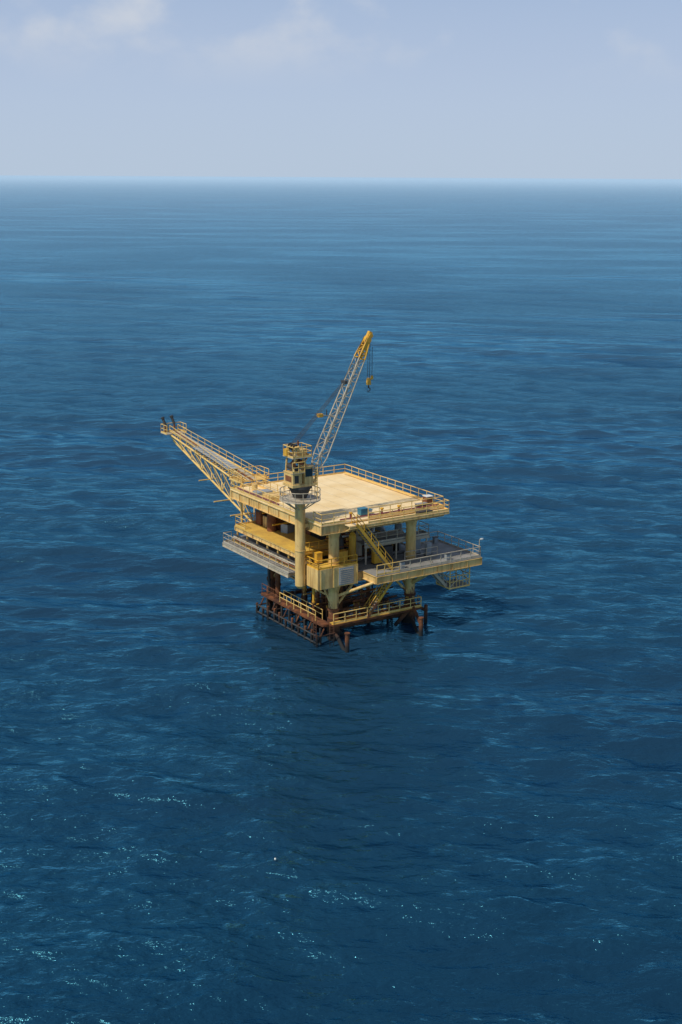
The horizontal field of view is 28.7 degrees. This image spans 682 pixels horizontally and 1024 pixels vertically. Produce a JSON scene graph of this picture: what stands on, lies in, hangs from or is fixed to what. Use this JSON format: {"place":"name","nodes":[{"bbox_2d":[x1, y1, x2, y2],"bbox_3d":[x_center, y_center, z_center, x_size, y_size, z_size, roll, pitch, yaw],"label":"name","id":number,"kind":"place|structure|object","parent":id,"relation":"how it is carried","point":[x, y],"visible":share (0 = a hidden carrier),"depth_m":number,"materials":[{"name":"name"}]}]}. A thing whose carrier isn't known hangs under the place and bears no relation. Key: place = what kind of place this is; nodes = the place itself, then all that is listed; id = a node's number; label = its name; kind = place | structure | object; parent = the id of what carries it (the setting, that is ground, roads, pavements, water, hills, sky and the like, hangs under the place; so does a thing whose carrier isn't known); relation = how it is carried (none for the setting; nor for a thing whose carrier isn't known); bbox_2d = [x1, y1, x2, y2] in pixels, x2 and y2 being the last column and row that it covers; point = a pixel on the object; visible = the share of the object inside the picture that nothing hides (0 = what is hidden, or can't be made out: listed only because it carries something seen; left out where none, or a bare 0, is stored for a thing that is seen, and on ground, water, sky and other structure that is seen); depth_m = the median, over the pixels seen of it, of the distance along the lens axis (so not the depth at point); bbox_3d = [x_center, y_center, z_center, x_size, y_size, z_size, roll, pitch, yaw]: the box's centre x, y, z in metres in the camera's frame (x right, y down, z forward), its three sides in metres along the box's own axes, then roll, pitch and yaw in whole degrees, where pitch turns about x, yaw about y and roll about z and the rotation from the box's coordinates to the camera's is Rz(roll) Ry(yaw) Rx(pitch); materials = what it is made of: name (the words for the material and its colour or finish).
{"place":"outdoors","nodes":[
{"label":"outdoors","id":0,"kind":"place"},
{"bbox_2d":[0,175,681,1023],"bbox_3d":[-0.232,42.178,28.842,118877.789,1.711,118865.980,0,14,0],"label":"sea","id":1,"kind":"structure","parent":0,"point":[466,809],"depth_m":147.65,"materials":[{"name":"liquid"}]},
{"bbox_2d":[160,415,482,652],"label":"offshore oil platform","id":2,"kind":"structure","parent":1,"relation":"in","point":[350,541],"depth_m":145.61,"materials":[{"name":"beige paint"}]},
{"bbox_2d":[279,331,372,588],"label":"pedestal crane","id":3,"kind":"object","parent":2,"relation":"on","point":[299,484],"visible":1,"depth_m":138.01,"materials":[{"name":"beige paint"}]},
{"bbox_2d":[0,0,681,178],"label":"sky","id":4,"kind":"structure","parent":0,"point":[565,89],"materials":[{"name":"blue"}]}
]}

